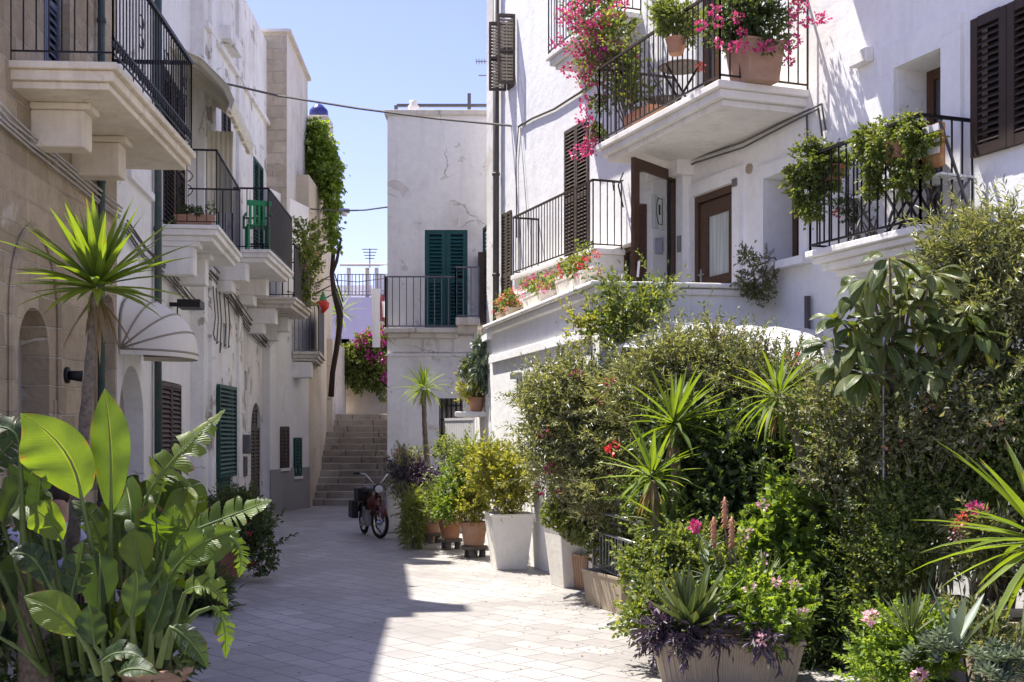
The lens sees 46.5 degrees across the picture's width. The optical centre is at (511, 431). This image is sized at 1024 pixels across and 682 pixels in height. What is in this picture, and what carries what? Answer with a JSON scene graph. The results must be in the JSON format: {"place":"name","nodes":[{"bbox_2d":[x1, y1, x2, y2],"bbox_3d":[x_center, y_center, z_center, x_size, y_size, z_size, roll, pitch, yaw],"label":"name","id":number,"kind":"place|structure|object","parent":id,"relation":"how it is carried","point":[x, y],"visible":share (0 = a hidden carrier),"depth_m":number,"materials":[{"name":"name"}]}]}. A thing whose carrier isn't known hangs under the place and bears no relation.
{"place":"outdoors","nodes":[
{"label":"outdoors","id":0,"kind":"place"},
{"bbox_2d":[333,248,386,344],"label":"lilac house","id":1,"kind":"structure","parent":0,"point":[357,325],"depth_m":46.00,"materials":[{"name":"paint"}]},
{"bbox_2d":[246,0,486,288],"label":"sky","id":2,"kind":"structure","parent":0,"point":[382,55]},
{"bbox_2d":[388,479,437,549],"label":"potted plant","id":3,"kind":"object","parent":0,"point":[415,516],"visible":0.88,"depth_m":18.91,"materials":[{"name":"green plant"}]},
{"bbox_2d":[0,506,955,681],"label":"street paving","id":4,"kind":"structure","parent":0,"point":[334,574],"depth_m":11.66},
{"bbox_2d":[17,570,61,681],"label":"palm stump","id":5,"kind":"object","parent":4,"relation":"on","point":[27,669],"visible":0.34,"depth_m":8.07,"materials":[{"name":"brown plant"}]},
{"bbox_2d":[0,0,195,527],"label":"stone house","id":6,"kind":"structure","parent":4,"relation":"on","point":[82,118],"depth_m":12.36,"materials":[{"name":"stone"}]},
{"bbox_2d":[44,0,59,60],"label":"door","id":7,"kind":"structure","parent":6,"relation":"in","point":[54,4],"depth_m":12.94,"materials":[{"name":"wood"}]},
{"bbox_2d":[0,192,195,646],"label":"yucca","id":8,"kind":"object","parent":4,"relation":"on","point":[96,251],"visible":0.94,"depth_m":8.92,"materials":[{"name":"green plant"}]},
{"bbox_2d":[0,521,210,681],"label":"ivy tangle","id":9,"kind":"object","parent":4,"relation":"on","point":[77,676],"visible":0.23,"depth_m":8.08,"materials":[{"name":"green plant"}]},
{"bbox_2d":[0,389,271,681],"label":"banana plant","id":10,"kind":"object","parent":4,"relation":"on","point":[149,541],"visible":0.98,"depth_m":7.61,"materials":[{"name":"green plant"}]},
{"bbox_2d":[116,659,193,681],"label":"terracotta pot","id":11,"kind":"object","parent":4,"relation":"on","point":[165,676],"visible":0.4,"depth_m":7.81,"materials":[{"name":"ceramic"}]},
{"bbox_2d":[117,0,253,482],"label":"tall white house","id":12,"kind":"structure","parent":4,"relation":"on","point":[153,387],"depth_m":17.72,"materials":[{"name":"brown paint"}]},
{"bbox_2d":[162,381,181,482],"bbox_3d":[-5.487,0.420,18.919,0.170,2.399,1.800,0,0,-6],"label":"window","id":13,"kind":"structure","parent":12,"relation":"in","point":[169,438],"depth_m":18.87,"materials":[{"name":"brown paint"}]},
{"bbox_2d":[163,66,185,223],"bbox_3d":[-5.516,-4.362,19.185,0.170,2.562,2.072,0,0,-6],"label":"balcony door","id":14,"kind":"structure","parent":12,"relation":"in","point":[171,174],"depth_m":19.24,"materials":[{"name":"brown paint"}]},
{"bbox_2d":[181,561,245,616],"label":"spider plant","id":15,"kind":"object","parent":4,"relation":"on","point":[201,570],"visible":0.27,"depth_m":12.24,"materials":[{"name":"green plant"}]},
{"bbox_2d":[216,547,244,577],"bbox_3d":[-3.628,1.670,15.328,0.458,0.400,0.458,0,0,0],"label":"terracotta pot","id":16,"kind":"object","parent":4,"relation":"on","point":[228,558],"visible":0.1,"depth_m":15.16,"materials":[{"name":"ceramic"}]},
{"bbox_2d":[196,480,298,577],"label":"geranium bush","id":17,"kind":"object","parent":16,"relation":"in","point":[256,532],"visible":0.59,"depth_m":14.94,"materials":[{"name":"green plant"}]},
{"bbox_2d":[190,0,311,533],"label":"long white house","id":18,"kind":"structure","parent":4,"relation":"on","point":[238,320],"depth_m":23.27,"materials":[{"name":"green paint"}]},
{"bbox_2d":[216,384,236,499],"bbox_3d":[-5.493,0.225,22.642,0.220,2.190,1.668,0,0,-3],"label":"window","id":19,"kind":"structure","parent":18,"relation":"in","point":[224,471],"depth_m":22.61,"materials":[{"name":"green paint"}]},
{"bbox_2d":[251,407,259,497],"bbox_3d":[-5.706,0.596,26.153,0.110,2.447,1.334,0,0,-3],"label":"window","id":20,"kind":"structure","parent":18,"relation":"in","point":[255,432],"depth_m":26.36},
{"bbox_2d":[243,200,271,248],"bbox_3d":[-4.632,-3.727,21.667,0.480,0.880,0.440,0,0,-20],"label":"plastic chair","id":21,"kind":"object","parent":18,"relation":"on","point":[254,204],"visible":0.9,"depth_m":21.48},
{"bbox_2d":[287,215,327,307],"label":"balcony creeper","id":22,"kind":"object","parent":18,"relation":"attached to","point":[312,266],"visible":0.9,"depth_m":25.95,"materials":[{"name":"green plant"}]},
{"bbox_2d":[227,83,511,126],"bbox_3d":[-2.739,-6.155,22.505,5.896,1.137,0.357,0,0,9],"label":"overhead cable","id":23,"kind":"object","parent":18,"relation":"attached to","point":[374,110],"visible":0.93,"depth_m":22.63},
{"bbox_2d":[260,28,325,513],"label":"building","id":24,"kind":"structure","parent":4,"relation":"on","point":[290,359],"depth_m":27.90,"materials":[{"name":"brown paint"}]},
{"bbox_2d":[327,339,345,431],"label":"retaining wall","id":25,"kind":"structure","parent":4,"relation":"on","point":[336,403],"depth_m":34.71,"materials":[{"name":"paint"}]},
{"bbox_2d":[313,414,386,505],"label":"stone steps","id":26,"kind":"structure","parent":4,"relation":"on","point":[355,443],"depth_m":32.02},
{"bbox_2d":[348,472,391,538],"bbox_3d":[-2.504,1.296,21.277,0.733,1.151,1.651,0,0,-22],"label":"bicycle","id":27,"kind":"object","parent":4,"relation":"on","point":[374,507],"visible":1,"depth_m":21.22,"materials":[{"name":"metal"}]},
{"bbox_2d":[378,441,430,538],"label":"mixed shrub","id":28,"kind":"object","parent":4,"relation":"on","point":[401,455],"visible":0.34,"depth_m":21.73,"materials":[{"name":"green plant"}]},
{"bbox_2d":[422,514,440,542],"bbox_3d":[-1.349,1.635,20.036,0.354,0.470,0.354,0,0,0],"label":"terracotta pot","id":29,"kind":"object","parent":4,"relation":"on","point":[432,531],"visible":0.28,"depth_m":19.91,"materials":[{"name":"orange ceramic"}]},
{"bbox_2d":[383,451,441,499],"bbox_3d":[-1.613,0.893,20.095,1.238,1.164,0.965,0,0,34],"label":"tradescantia","id":30,"kind":"object","parent":29,"relation":"in","point":[419,468],"visible":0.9,"depth_m":20.00,"materials":[{"name":"purple plant"}]},
{"bbox_2d":[384,93,486,482],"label":"end house","id":31,"kind":"structure","parent":4,"relation":"on","point":[436,297],"depth_m":24.50,"materials":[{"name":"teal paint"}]},
{"bbox_2d":[425,230,467,327],"bbox_3d":[-1.356,-3.131,24.565,0.882,2.053,0.110,0,0,0],"label":"balcony door","id":32,"kind":"structure","parent":31,"relation":"in","point":[445,250],"depth_m":24.51,"materials":[{"name":"teal paint"}]},
{"bbox_2d":[437,517,462,549],"bbox_3d":[-0.986,1.620,18.953,0.417,0.500,0.417,0,0,0],"label":"terracotta pot","id":33,"kind":"object","parent":4,"relation":"on","point":[450,534],"visible":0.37,"depth_m":18.81,"materials":[{"name":"orange ceramic"}]},
{"bbox_2d":[426,453,470,526],"bbox_3d":[-0.902,0.881,17.942,0.841,1.133,0.918,0,0,0],"label":"privet ball","id":34,"kind":"object","parent":33,"relation":"in","point":[451,475],"visible":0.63,"depth_m":17.81,"materials":[{"name":"green plant"}]},
{"bbox_2d":[424,423,502,557],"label":"mixed shrub","id":35,"kind":"object","parent":4,"relation":"on","point":[445,447],"visible":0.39,"depth_m":17.93,"materials":[{"name":"green plant"}]},
{"bbox_2d":[459,520,487,557],"bbox_3d":[-0.568,1.605,17.753,0.438,0.530,0.438,0,0,0],"label":"terracotta pot","id":36,"kind":"object","parent":4,"relation":"on","point":[473,537],"visible":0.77,"depth_m":17.60,"materials":[{"name":"orange ceramic"}]},
{"bbox_2d":[450,478,496,530],"bbox_3d":[-0.528,1.003,17.541,0.820,0.967,1.026,0,0,0],"label":"privet ball","id":37,"kind":"object","parent":36,"relation":"in","point":[478,508],"visible":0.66,"depth_m":17.50,"materials":[{"name":"yellow plant"}]},
{"bbox_2d":[483,511,535,569],"bbox_3d":[-0.043,1.490,16.308,0.616,0.760,0.616,0,0,-12],"label":"square planter","id":38,"kind":"object","parent":4,"relation":"on","point":[509,538],"visible":0.96,"depth_m":16.07,"materials":[{"name":"ceramic"}]},
{"bbox_2d":[453,428,537,521],"bbox_3d":[-0.114,0.574,16.405,1.077,1.290,1.586,0,0,-43],"label":"croton","id":39,"kind":"object","parent":38,"relation":"in","point":[483,461],"visible":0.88,"depth_m":16.21,"materials":[{"name":"yellow plant"}]},
{"bbox_2d":[544,524,582,587],"bbox_3d":[0.742,1.490,14.459,0.596,0.760,0.596,0,0,-20],"label":"square planter","id":40,"kind":"object","parent":4,"relation":"on","point":[560,549],"visible":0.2,"depth_m":14.23,"materials":[{"name":"ceramic"}]},
{"bbox_2d":[538,481,612,546],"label":"geranium bush","id":41,"kind":"object","parent":40,"relation":"in","point":[556,518],"visible":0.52,"depth_m":13.66,"materials":[{"name":"green plant"}]},
{"bbox_2d":[494,332,644,543],"bbox_3d":[0.901,0.076,13.242,1.795,2.466,3.055,0,0,-41],"label":"oleander","id":42,"kind":"object","parent":4,"relation":"on","point":[563,437],"visible":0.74,"depth_m":13.10,"materials":[{"name":"green plant"}]},
{"bbox_2d":[554,292,604,567],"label":"climbing shrub","id":43,"kind":"object","parent":4,"relation":"on","point":[584,325],"visible":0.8,"depth_m":13.47,"materials":[{"name":"green plant"}]},
{"bbox_2d":[563,510,645,625],"bbox_3d":[1.014,1.363,12.335,0.571,1.001,1.971,0,0,-11],"label":"crowd barrier","id":44,"kind":"object","parent":4,"relation":"on","point":[599,566],"visible":0.48,"depth_m":12.67,"materials":[{"name":"metal"}]},
{"bbox_2d":[581,567,629,614],"bbox_3d":[1.151,1.680,12.600,0.478,0.380,0.956,0,0,-22],"label":"trough","id":45,"kind":"object","parent":4,"relation":"on","point":[601,592],"visible":0.33,"depth_m":12.53,"materials":[{"name":"beige ceramic"}]},
{"bbox_2d":[579,519,651,576],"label":"geranium bush","id":46,"kind":"object","parent":45,"relation":"in","point":[595,542],"visible":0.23,"depth_m":13.09,"materials":[{"name":"green plant"}]},
{"bbox_2d":[570,248,700,545],"bbox_3d":[1.337,-0.097,13.291,1.519,3.938,1.046,0,0,-22],"label":"climbing shrub","id":47,"kind":"object","parent":4,"relation":"on","point":[613,319],"visible":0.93,"depth_m":13.22,"materials":[{"name":"green plant"}]},
{"bbox_2d":[591,421,702,567],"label":"yucca","id":48,"kind":"object","parent":4,"relation":"on","point":[652,458],"visible":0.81,"depth_m":10.45,"materials":[{"name":"green plant"}]},
{"bbox_2d":[615,483,709,560],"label":"yucca","id":49,"kind":"object","parent":4,"relation":"on","point":[654,537],"visible":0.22,"depth_m":10.38,"materials":[{"name":"green plant"}]},
{"bbox_2d":[580,306,763,475],"bbox_3d":[1.648,0.304,12.086,2.202,3.142,1.741,0,0,27],"label":"oleander","id":50,"kind":"object","parent":4,"relation":"on","point":[667,358],"visible":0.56,"depth_m":11.83,"materials":[{"name":"green plant"}]},
{"bbox_2d":[599,512,751,647],"bbox_3d":[1.370,1.266,9.915,1.377,1.223,1.845,0,0,0],"label":"geranium bush","id":51,"kind":"object","parent":4,"relation":"on","point":[677,550],"visible":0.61,"depth_m":9.70,"materials":[{"name":"green plant"}]},
{"bbox_2d":[625,362,739,521],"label":"yucca","id":52,"kind":"object","parent":4,"relation":"on","point":[675,410],"visible":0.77,"depth_m":10.84,"materials":[{"name":"green plant"}]},
{"bbox_2d":[618,476,748,573],"bbox_3d":[1.636,1.044,10.926,1.002,1.672,2.461,0,0,-20],"label":"climbing fig","id":53,"kind":"object","parent":4,"relation":"on","point":[651,534],"visible":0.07,"depth_m":11.15,"materials":[{"name":"green plant"}]},
{"bbox_2d":[601,373,822,624],"bbox_3d":[1.905,0.659,11.036,2.082,2.442,2.264,0,0,0],"label":"hibiscus","id":54,"kind":"object","parent":4,"relation":"on","point":[721,462],"visible":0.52,"depth_m":10.74,"materials":[{"name":"green plant"}]},
{"bbox_2d":[616,321,832,560],"bbox_3d":[2.529,0.307,12.450,1.418,3.125,2.702,0,0,-44],"label":"canopy","id":55,"kind":"object","parent":4,"relation":"on","point":[795,333],"visible":0.22,"depth_m":12.63,"materials":[{"name":"white fabric"}]},
{"bbox_2d":[653,626,805,681],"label":"box planter","id":56,"kind":"object","parent":4,"relation":"on","point":[739,669],"visible":0.61,"depth_m":8.64,"materials":[{"name":"concrete"}]},
{"bbox_2d":[638,564,742,630],"bbox_3d":[1.302,1.205,8.733,0.794,0.496,0.799,0,0,23],"label":"aloe","id":57,"kind":"object","parent":56,"relation":"in","point":[686,599],"visible":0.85,"depth_m":8.62,"materials":[{"name":"green plant"}]},
{"bbox_2d":[626,600,806,677],"bbox_3d":[1.421,1.493,8.563,1.326,0.584,0.686,0,0,28],"label":"tradescantia","id":58,"kind":"object","parent":56,"relation":"in","point":[675,637],"visible":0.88,"depth_m":8.52,"materials":[{"name":"purple plant"}]},
{"bbox_2d":[710,497,742,628],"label":"aloe flower","id":59,"kind":"object","parent":56,"relation":"on","point":[713,524],"visible":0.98,"depth_m":9.29,"materials":[{"name":"pink plant"}]},
{"bbox_2d":[709,550,826,659],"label":"geranium bush","id":60,"kind":"object","parent":56,"relation":"in","point":[789,600],"visible":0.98,"depth_m":8.63,"materials":[{"name":"green plant"}]},
{"bbox_2d":[470,0,1023,608],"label":"house","id":61,"kind":"structure","parent":4,"relation":"on","point":[694,178],"depth_m":14.09,"materials":[{"name":"paint"}]},
{"bbox_2d":[455,326,489,396],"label":"hanging succulent","id":62,"kind":"object","parent":61,"relation":"hanging from","point":[476,363],"visible":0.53,"depth_m":19.66,"materials":[{"name":"green plant"}]},
{"bbox_2d":[488,286,523,319],"bbox_3d":[-0.090,-1.955,18.357,0.599,0.519,1.175,0,0,-13],"label":"flower trough","id":63,"kind":"object","parent":61,"relation":"on","point":[512,302],"visible":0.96,"depth_m":18.09,"materials":[{"name":"beige ceramic"}]},
{"bbox_2d":[501,210,511,306],"bbox_3d":[-0.045,-2.956,22.174,0.145,2.252,0.509,0,0,-21],"label":"window","id":64,"kind":"structure","parent":61,"relation":"in","point":[506,218],"depth_m":22.12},
{"bbox_2d":[517,268,556,307],"bbox_3d":[0.386,-1.978,16.586,0.520,0.535,1.289,0,0,-13],"label":"flower trough","id":65,"kind":"object","parent":61,"relation":"on","point":[541,293],"visible":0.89,"depth_m":16.35,"materials":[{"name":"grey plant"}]},
{"bbox_2d":[543,239,601,294],"bbox_3d":[0.730,-2.015,14.796,0.529,0.607,1.457,0,0,-13],"label":"flower trough","id":66,"kind":"object","parent":61,"relation":"on","point":[573,263],"visible":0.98,"depth_m":14.48,"materials":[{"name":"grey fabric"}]},
{"bbox_2d":[564,118,588,256],"bbox_3d":[1.087,-3.810,19.164,0.145,2.240,0.950,0,0,-21],"label":"window","id":67,"kind":"structure","parent":61,"relation":"in","point":[579,170],"depth_m":19.16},
{"bbox_2d":[548,0,661,160],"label":"bougainvillea","id":68,"kind":"object","parent":61,"relation":"attached to","point":[608,47],"visible":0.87,"depth_m":15.99,"materials":[{"name":"pink plant"}]},
{"bbox_2d":[631,157,675,281],"bbox_3d":[1.887,-2.239,15.456,0.096,2.437,1.170,0,0,37],"label":"glass door leaf","id":69,"kind":"structure","parent":61,"relation":"in","point":[653,193],"depth_m":15.40,"materials":[{"name":"brown wood"}]},
{"bbox_2d":[645,0,713,56],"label":"round shrub","id":70,"kind":"object","parent":61,"relation":"on","point":[665,14],"visible":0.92,"depth_m":13.55,"materials":[{"name":"green plant"}]},
{"bbox_2d":[695,184,731,282],"bbox_3d":[2.596,-2.028,15.103,0.139,2.056,1.022,0,0,-21],"label":"door","id":71,"kind":"structure","parent":61,"relation":"in","point":[713,210],"depth_m":15.18,"materials":[{"name":"brown wood"}]},
{"bbox_2d":[723,35,785,85],"bbox_3d":[2.651,-4.001,12.995,0.506,0.440,0.506,0,0,-21],"label":"terracotta planter","id":72,"kind":"object","parent":61,"relation":"on","point":[757,68],"visible":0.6,"depth_m":12.82,"materials":[{"name":"ceramic"}]},
{"bbox_2d":[693,0,832,72],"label":"bougainvillea","id":73,"kind":"object","parent":72,"relation":"in","point":[752,11],"visible":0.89,"depth_m":12.73,"materials":[{"name":"green plant"}]},
{"bbox_2d":[729,240,779,308],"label":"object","id":74,"kind":"object","parent":61,"relation":"on","point":[756,292],"visible":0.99,"depth_m":13.59,"materials":[{"name":"green plant"}]},
{"bbox_2d":[779,128,856,229],"bbox_3d":[3.121,-2.548,12.088,0.813,1.044,0.638,0,0,0],"label":"hanging basket","id":75,"kind":"object","parent":61,"relation":"hanging from","point":[807,172],"visible":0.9,"depth_m":12.03,"materials":[{"name":"green plant"}]},
{"bbox_2d":[842,105,949,211],"bbox_3d":[3.488,-2.489,10.911,0.619,0.899,1.202,0,0,-30],"label":"hanging basket","id":76,"kind":"object","parent":61,"relation":"hanging from","point":[889,147],"visible":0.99,"depth_m":10.79,"materials":[{"name":"green plant"}]},
{"bbox_2d":[927,67,939,224],"bbox_3d":[4.284,-2.714,11.593,0.050,1.749,0.669,0,0,-21],"label":"balcony door","id":77,"kind":"structure","parent":61,"relation":"in","point":[933,76],"depth_m":11.81,"materials":[{"name":"brown wood"}]},
{"bbox_2d":[908,120,973,226],"bbox_3d":[3.870,-2.290,10.761,0.428,0.911,0.420,0,0,-25],"label":"folding chair","id":78,"kind":"object","parent":61,"relation":"on","point":[937,156],"visible":0.59,"depth_m":10.59,"materials":[{"name":"brown plastic"}]},
{"bbox_2d":[970,0,1023,157],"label":"window","id":79,"kind":"structure","parent":61,"relation":"in","point":[1005,23],"depth_m":10.44,"materials":[{"name":"brown wood"}]},
{"bbox_2d":[671,287,861,576],"bbox_3d":[2.347,0.232,11.358,1.419,3.282,2.270,0,0,-39],"label":"mixed shrub","id":80,"kind":"object","parent":4,"relation":"on","point":[756,357],"visible":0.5,"depth_m":11.25,"materials":[{"name":"green plant"}]},
{"bbox_2d":[728,347,830,653],"bbox_3d":[2.211,0.583,10.009,0.896,2.581,0.912,0,0,-27],"label":"yucca","id":81,"kind":"object","parent":4,"relation":"on","point":[777,376],"visible":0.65,"depth_m":9.93,"materials":[{"name":"green plant"}]},
{"bbox_2d":[734,458,838,582],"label":"geranium bush","id":82,"kind":"object","parent":4,"relation":"on","point":[760,536],"visible":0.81,"depth_m":9.73,"materials":[{"name":"green plant"}]},
{"bbox_2d":[710,457,914,671],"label":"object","id":83,"kind":"object","parent":4,"relation":"on","point":[818,644],"visible":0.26,"depth_m":9.43,"materials":[{"name":"green plant"}]},
{"bbox_2d":[765,397,910,651],"bbox_3d":[2.783,0.746,9.930,1.010,2.254,1.428,0,0,-31],"label":"climbing fig","id":84,"kind":"object","parent":4,"relation":"on","point":[834,513],"visible":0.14,"depth_m":9.81,"materials":[{"name":"green plant"}]},
{"bbox_2d":[762,343,1023,604],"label":"mixed shrub","id":85,"kind":"object","parent":4,"relation":"on","point":[834,431],"visible":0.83,"depth_m":9.19,"materials":[{"name":"green plant"}]},
{"bbox_2d":[796,250,1012,604],"bbox_3d":[3.027,0.247,9.289,1.514,3.246,1.000,0,0,-9],"label":"rubber plant","id":86,"kind":"object","parent":4,"relation":"on","point":[866,336],"visible":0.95,"depth_m":9.12,"materials":[{"name":"green plant"}]},
{"bbox_2d":[828,591,983,681],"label":"bush","id":87,"kind":"object","parent":4,"relation":"on","point":[873,654],"visible":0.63,"depth_m":7.76,"materials":[{"name":"green plant"}]},
{"bbox_2d":[817,439,1005,631],"bbox_3d":[3.139,0.960,9.253,1.489,1.834,1.290,0,0,0],"label":"jasmine bush","id":88,"kind":"object","parent":4,"relation":"on","point":[902,545],"visible":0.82,"depth_m":9.04,"materials":[{"name":"green plant"}]},
{"bbox_2d":[874,584,950,662],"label":"agave","id":89,"kind":"object","parent":4,"relation":"on","point":[912,616],"visible":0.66,"depth_m":7.68,"materials":[{"name":"green plant"}]},
{"bbox_2d":[895,624,974,681],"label":"succulent","id":90,"kind":"object","parent":4,"relation":"on","point":[934,644],"visible":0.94,"depth_m":7.38,"materials":[{"name":"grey plant"}]},
{"bbox_2d":[883,174,1023,608],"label":"oleander","id":91,"kind":"object","parent":4,"relation":"on","point":[993,269],"visible":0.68,"depth_m":9.46,"materials":[{"name":"green plant"}]},
{"bbox_2d":[912,334,1023,608],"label":"jasmine bush","id":92,"kind":"object","parent":4,"relation":"on","point":[1008,475],"visible":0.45,"depth_m":9.06,"materials":[{"name":"green plant"}]},
{"bbox_2d":[945,599,1007,681],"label":"tall planter","id":93,"kind":"object","parent":4,"relation":"on","point":[960,675],"visible":0.14,"depth_m":8.70,"materials":[{"name":"grey plastic"}]},
{"bbox_2d":[929,583,1001,650],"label":"agave","id":94,"kind":"object","parent":93,"relation":"in","point":[959,624],"visible":0.95,"depth_m":7.36,"materials":[{"name":"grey plant"}]},
{"bbox_2d":[922,490,1023,606],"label":"oleander","id":95,"kind":"object","parent":93,"relation":"in","point":[966,560],"visible":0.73,"depth_m":8.48,"materials":[{"name":"green plant"}]},
{"bbox_2d":[935,583,1023,681],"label":"mixed shrub","id":96,"kind":"object","parent":4,"relation":"on","point":[998,632],"visible":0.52,"depth_m":7.69,"materials":[{"name":"green plant"}]},
{"bbox_2d":[962,636,1023,681],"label":"succulent","id":97,"kind":"object","parent":4,"relation":"on","point":[983,666],"visible":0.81,"depth_m":7.17,"materials":[{"name":"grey plant"}]},
{"bbox_2d":[966,608,1023,681],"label":"tall planter","id":98,"kind":"object","parent":4,"relation":"on","point":[1016,615],"visible":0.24,"depth_m":8.27,"materials":[{"name":"beige ceramic"}]},
{"bbox_2d":[911,437,1023,637],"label":"yucca","id":99,"kind":"object","parent":98,"relation":"in","point":[1012,498],"visible":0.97,"depth_m":7.64,"materials":[{"name":"green plant"}]},
{"bbox_2d":[983,646,1023,681],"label":"succulent","id":100,"kind":"object","parent":4,"relation":"on","point":[1003,666],"visible":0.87,"depth_m":7.07,"materials":[{"name":"green plant"}]},
{"bbox_3d":[-1.401,1.495,20.600,0.459,0.750,0.459,0,0,0],"label":"terracotta pot","id":101,"kind":"object","parent":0,"visible":0},
{"bbox_2d":[390,360,452,487],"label":"yucca","id":102,"kind":"object","parent":101,"relation":"in","point":[423,381],"visible":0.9,"depth_m":20.93,"materials":[{"name":"green plant"}]},
{"label":"ground","id":103,"kind":"structure","parent":0,"visible":0},
{"bbox_2d":[297,103,343,506],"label":"ochre house","id":104,"kind":"structure","parent":103,"relation":"on","point":[308,192],"depth_m":30.86,"materials":[{"name":"beige paint"}]},
{"bbox_2d":[304,115,349,396],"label":"vine","id":105,"kind":"object","parent":104,"relation":"attached to","point":[325,166],"visible":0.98,"depth_m":30.93,"materials":[{"name":"green plant"}]},
{"bbox_2d":[321,278,384,346],"bbox_3d":[-4.216,-3.267,32.243,1.705,2.153,2.529,0,0,0],"label":"laundry","id":106,"kind":"object","parent":104,"relation":"hanging from","point":[378,308],"visible":0.88,"depth_m":31.01,"materials":[{"name":"white fabric"}]},
{"bbox_2d":[346,385,386,413],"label":"cross wall","id":107,"kind":"structure","parent":103,"relation":"on","point":[367,402],"depth_m":38.20,"materials":[{"name":"paint"}]},
{"bbox_2d":[341,328,386,402],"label":"hanging creeper","id":108,"kind":"object","parent":107,"relation":"hanging from","point":[361,372],"visible":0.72,"depth_m":37.37,"materials":[{"name":"green plant"}]},
{"bbox_2d":[351,321,386,383],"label":"bougainvillea","id":109,"kind":"object","parent":107,"relation":"attached to","point":[361,339],"visible":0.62,"depth_m":37.25,"materials":[{"name":"pink plant"}]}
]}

